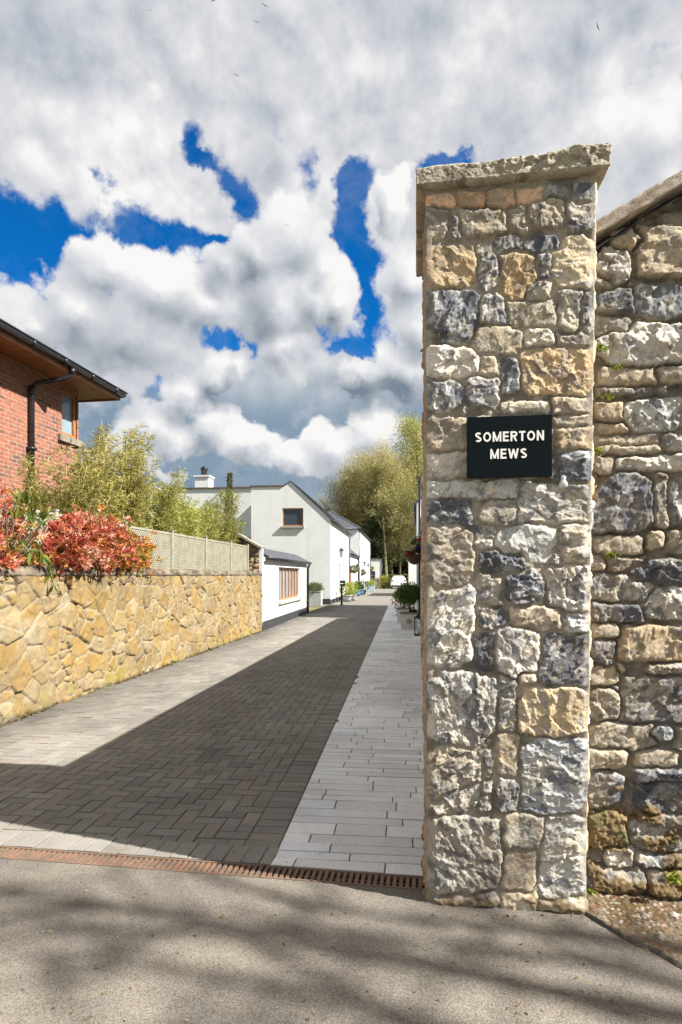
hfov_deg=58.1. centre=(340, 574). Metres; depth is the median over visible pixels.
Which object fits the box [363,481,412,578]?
tree
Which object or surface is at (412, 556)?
hanging basket
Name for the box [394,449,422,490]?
tree
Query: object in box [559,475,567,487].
stone
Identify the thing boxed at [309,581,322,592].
lavender bush
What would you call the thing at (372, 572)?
window
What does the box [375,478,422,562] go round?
tree
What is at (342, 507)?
tree
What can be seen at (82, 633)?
sandstone wall
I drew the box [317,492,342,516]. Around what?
tree
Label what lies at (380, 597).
street
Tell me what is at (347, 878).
ground
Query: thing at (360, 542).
hipped house
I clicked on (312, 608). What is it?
street bedding
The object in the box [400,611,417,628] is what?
planter box
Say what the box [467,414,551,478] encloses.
name sign
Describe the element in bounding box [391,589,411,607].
potted tree
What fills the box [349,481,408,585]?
tree
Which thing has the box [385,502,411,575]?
tree
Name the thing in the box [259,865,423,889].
drain grating
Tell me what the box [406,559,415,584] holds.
white garage
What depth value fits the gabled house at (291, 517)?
33.72 m
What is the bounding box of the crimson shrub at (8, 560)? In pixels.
[0,479,67,576]
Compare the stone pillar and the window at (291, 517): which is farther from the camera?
the window at (291, 517)
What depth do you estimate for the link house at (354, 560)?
49.90 m
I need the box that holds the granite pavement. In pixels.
[271,606,424,875]
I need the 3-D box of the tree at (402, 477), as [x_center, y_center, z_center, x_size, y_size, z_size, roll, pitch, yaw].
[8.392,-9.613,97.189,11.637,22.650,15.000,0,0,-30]
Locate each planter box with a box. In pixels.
[309,591,322,605]
[367,585,374,591]
[396,607,412,622]
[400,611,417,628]
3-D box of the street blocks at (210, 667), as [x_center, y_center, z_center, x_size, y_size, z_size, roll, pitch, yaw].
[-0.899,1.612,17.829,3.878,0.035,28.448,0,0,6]
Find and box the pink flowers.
[391,582,416,614]
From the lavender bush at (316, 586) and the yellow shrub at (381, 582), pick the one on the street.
the yellow shrub at (381, 582)
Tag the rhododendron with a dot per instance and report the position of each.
(25, 498)
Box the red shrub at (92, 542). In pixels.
[34,500,163,584]
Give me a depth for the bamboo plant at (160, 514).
12.40 m
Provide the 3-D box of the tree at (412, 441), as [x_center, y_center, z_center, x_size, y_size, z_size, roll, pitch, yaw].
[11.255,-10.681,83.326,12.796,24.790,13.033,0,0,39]
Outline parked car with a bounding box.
[391,576,405,588]
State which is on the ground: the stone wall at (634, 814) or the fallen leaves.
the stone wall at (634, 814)
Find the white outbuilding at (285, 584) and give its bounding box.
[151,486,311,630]
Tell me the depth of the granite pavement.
4.79 m
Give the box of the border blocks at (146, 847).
[0,830,278,867]
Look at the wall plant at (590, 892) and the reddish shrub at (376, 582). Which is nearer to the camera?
the wall plant at (590, 892)
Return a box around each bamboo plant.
[11,439,120,565]
[34,428,140,521]
[76,420,165,536]
[120,467,191,567]
[151,486,209,568]
[174,496,232,569]
[182,487,246,567]
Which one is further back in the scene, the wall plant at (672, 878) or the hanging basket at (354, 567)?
the hanging basket at (354, 567)
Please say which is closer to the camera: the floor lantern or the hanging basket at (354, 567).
the floor lantern
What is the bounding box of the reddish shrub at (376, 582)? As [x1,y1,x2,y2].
[369,578,379,588]
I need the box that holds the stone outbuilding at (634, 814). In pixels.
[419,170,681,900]
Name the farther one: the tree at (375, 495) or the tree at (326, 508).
the tree at (326, 508)
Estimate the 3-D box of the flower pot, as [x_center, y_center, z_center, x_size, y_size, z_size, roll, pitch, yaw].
[0.348,1.400,36.436,0.648,0.400,0.638,0,0,0]
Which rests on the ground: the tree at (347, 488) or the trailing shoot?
the tree at (347, 488)
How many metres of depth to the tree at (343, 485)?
95.04 m
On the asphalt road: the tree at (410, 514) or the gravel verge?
the gravel verge
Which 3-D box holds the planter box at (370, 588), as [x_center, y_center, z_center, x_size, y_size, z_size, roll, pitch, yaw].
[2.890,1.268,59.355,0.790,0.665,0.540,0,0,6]
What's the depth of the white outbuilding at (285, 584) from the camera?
19.98 m
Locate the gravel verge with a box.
[585,891,681,968]
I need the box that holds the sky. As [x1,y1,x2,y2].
[0,0,681,516]
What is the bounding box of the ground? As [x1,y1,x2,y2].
[232,870,417,883]
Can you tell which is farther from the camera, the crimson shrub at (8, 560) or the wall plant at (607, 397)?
the crimson shrub at (8, 560)
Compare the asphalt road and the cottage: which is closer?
the asphalt road
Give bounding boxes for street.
[322,587,415,605]
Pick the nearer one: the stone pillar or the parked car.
the stone pillar
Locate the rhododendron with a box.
[0,488,61,565]
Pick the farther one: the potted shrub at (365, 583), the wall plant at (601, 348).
the potted shrub at (365, 583)
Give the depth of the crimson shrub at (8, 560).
6.74 m
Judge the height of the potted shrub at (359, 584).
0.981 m
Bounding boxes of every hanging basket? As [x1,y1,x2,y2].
[350,565,360,572]
[404,536,420,564]
[410,528,420,552]
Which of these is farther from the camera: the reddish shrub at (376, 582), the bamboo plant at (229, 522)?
the reddish shrub at (376, 582)
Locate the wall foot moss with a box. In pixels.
[0,631,261,725]
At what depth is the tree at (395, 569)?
90.92 m
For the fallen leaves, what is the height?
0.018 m
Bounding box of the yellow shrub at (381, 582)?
[378,574,390,588]
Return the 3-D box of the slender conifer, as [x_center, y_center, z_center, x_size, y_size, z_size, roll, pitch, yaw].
[-3.116,-1.288,17.005,0.483,3.176,0.494,0,0,0]
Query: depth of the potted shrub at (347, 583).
36.32 m
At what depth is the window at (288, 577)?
22.11 m
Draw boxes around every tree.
[313,459,369,523]
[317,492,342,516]
[318,461,374,525]
[328,434,415,534]
[329,464,361,517]
[330,459,364,526]
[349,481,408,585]
[355,473,402,570]
[357,455,410,579]
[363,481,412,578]
[364,446,415,501]
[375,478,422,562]
[376,407,423,542]
[384,534,405,578]
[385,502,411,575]
[387,519,414,582]
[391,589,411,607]
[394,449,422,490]
[397,581,420,611]
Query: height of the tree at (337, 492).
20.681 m
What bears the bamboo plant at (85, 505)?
on the garden ground
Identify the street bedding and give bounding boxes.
[0,606,423,872]
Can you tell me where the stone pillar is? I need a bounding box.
[416,143,611,914]
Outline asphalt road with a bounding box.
[0,858,681,1023]
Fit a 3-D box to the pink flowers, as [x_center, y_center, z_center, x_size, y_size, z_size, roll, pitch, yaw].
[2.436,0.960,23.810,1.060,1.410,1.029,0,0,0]
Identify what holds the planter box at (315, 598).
on the street
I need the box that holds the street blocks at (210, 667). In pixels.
[0,606,387,856]
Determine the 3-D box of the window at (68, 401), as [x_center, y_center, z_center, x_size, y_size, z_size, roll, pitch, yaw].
[-5.582,-3.210,12.581,0.160,1.060,0.790,0,0,9]
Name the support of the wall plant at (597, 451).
attached to the stone wall at (634, 814)
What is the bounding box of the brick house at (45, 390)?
[0,318,127,557]
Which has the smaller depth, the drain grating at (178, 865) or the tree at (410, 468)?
the drain grating at (178, 865)
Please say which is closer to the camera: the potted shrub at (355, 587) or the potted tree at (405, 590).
the potted tree at (405, 590)
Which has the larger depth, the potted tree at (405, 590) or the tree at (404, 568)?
the tree at (404, 568)
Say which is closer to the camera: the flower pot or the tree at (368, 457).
the flower pot
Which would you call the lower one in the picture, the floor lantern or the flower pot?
the floor lantern
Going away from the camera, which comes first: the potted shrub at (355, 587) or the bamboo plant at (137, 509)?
the bamboo plant at (137, 509)
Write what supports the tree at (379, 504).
on the ground
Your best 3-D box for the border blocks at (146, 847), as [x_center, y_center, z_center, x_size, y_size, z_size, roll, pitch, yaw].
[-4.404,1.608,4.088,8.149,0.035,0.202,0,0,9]
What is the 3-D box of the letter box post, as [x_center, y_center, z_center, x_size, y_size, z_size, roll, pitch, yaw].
[0.089,0.940,32.566,0.290,1.320,0.190,0,0,6]
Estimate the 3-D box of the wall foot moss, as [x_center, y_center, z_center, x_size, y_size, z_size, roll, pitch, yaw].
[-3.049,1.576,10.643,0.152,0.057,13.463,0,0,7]
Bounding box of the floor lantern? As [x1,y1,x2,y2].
[414,609,420,635]
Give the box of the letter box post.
[340,580,345,604]
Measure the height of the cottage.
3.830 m
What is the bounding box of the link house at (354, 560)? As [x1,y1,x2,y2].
[350,549,359,592]
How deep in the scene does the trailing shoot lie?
7.21 m
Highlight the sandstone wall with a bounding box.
[0,565,262,724]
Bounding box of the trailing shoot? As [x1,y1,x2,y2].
[23,533,58,594]
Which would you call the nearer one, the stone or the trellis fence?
the stone
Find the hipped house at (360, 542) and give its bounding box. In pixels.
[328,511,371,589]
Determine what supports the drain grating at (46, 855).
on the asphalt road
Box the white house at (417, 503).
[413,476,421,619]
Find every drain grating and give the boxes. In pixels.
[0,846,95,864]
[84,853,264,877]
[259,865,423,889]
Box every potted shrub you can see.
[339,581,355,595]
[345,580,359,594]
[354,580,361,589]
[360,579,368,590]
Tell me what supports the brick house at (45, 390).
on the garden ground
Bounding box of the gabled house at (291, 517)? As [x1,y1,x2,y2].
[151,466,351,603]
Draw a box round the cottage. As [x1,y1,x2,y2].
[371,558,381,587]
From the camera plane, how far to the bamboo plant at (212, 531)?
15.21 m
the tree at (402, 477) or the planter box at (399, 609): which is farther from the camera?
the tree at (402, 477)
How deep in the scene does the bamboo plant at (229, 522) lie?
16.41 m
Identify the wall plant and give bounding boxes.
[587,888,597,896]
[594,444,605,455]
[596,343,609,352]
[599,393,614,400]
[602,550,620,560]
[665,870,681,888]
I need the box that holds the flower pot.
[343,595,351,601]
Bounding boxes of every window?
[58,389,82,447]
[278,567,302,603]
[280,508,304,527]
[371,571,374,579]
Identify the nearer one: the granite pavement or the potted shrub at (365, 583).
the granite pavement
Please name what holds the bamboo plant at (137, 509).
on the garden ground
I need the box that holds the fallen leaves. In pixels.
[0,851,648,1020]
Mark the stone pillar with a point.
(506, 258)
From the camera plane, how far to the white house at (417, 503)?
21.89 m
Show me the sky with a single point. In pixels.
(151, 190)
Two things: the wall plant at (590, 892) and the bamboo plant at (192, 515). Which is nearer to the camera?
the wall plant at (590, 892)
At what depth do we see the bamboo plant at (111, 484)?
10.01 m
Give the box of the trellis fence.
[0,505,248,570]
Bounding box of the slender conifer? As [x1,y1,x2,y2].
[220,471,236,569]

